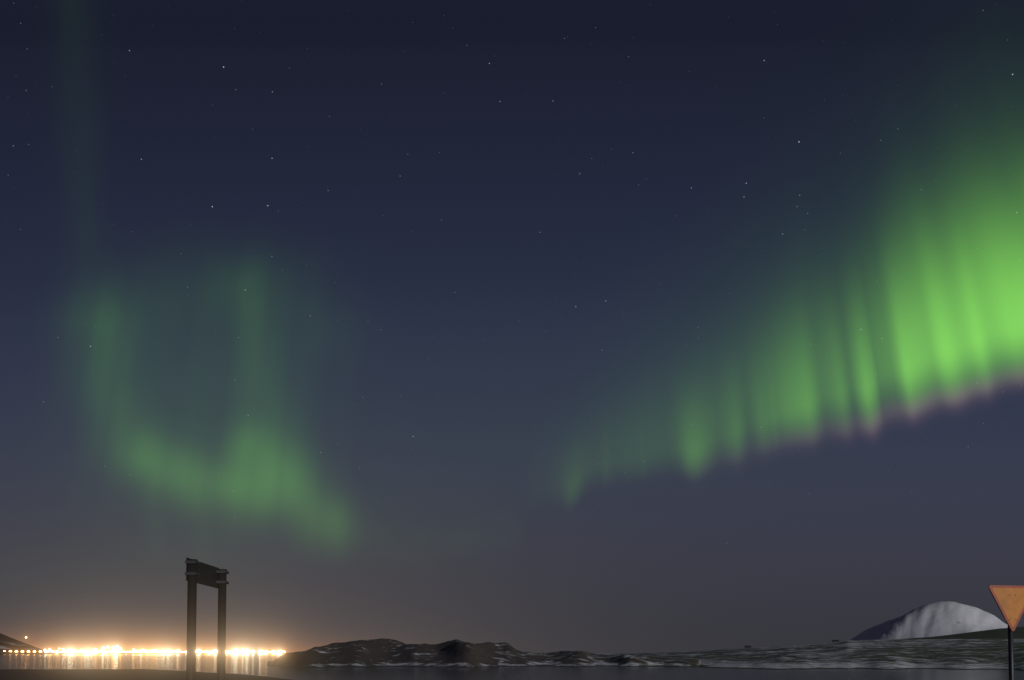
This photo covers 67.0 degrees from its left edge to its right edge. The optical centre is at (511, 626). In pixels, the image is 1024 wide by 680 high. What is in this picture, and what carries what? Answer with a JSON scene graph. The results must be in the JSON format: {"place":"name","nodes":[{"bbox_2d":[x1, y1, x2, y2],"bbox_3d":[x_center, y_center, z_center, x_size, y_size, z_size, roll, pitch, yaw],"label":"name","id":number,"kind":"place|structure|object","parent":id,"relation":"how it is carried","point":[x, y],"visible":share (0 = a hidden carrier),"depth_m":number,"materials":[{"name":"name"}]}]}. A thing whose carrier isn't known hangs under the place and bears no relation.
{"place":"outdoors","nodes":[
{"label":"outdoors","id":0,"kind":"place"},
{"bbox_2d":[0,601,1023,679],"bbox_3d":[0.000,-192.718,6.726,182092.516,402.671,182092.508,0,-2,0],"label":"hills","id":1,"kind":"structure","parent":0,"point":[948,635],"depth_m":397.40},
{"bbox_2d":[9,637,285,653],"bbox_3d":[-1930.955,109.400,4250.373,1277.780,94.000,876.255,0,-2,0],"label":"city lights","id":2,"kind":"object","parent":1,"relation":"on","point":[116,650],"visible":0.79,"depth_m":4193.55,"materials":[{"name":"yellow"}]},
{"bbox_2d":[185,557,228,679],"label":"info sign","id":3,"kind":"object","parent":1,"relation":"on","point":[197,571],"visible":1,"depth_m":8.43,"materials":[{"name":"black metal"}]},
{"bbox_2d":[989,585,1023,679],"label":"give way sign","id":4,"kind":"object","parent":1,"relation":"on","point":[1009,600],"visible":1,"depth_m":12.61,"materials":[{"name":"orange metal"}]},
{"bbox_2d":[0,654,1023,679],"bbox_3d":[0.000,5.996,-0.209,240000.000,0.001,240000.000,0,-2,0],"label":"water","id":5,"kind":"structure","parent":0,"point":[251,664],"depth_m":255.43,"materials":[{"name":"black liquid"}]},
{"bbox_2d":[0,0,1023,652],"label":"sky","id":6,"kind":"structure","parent":0,"point":[533,326],"materials":[{"name":"blue"}]}
]}

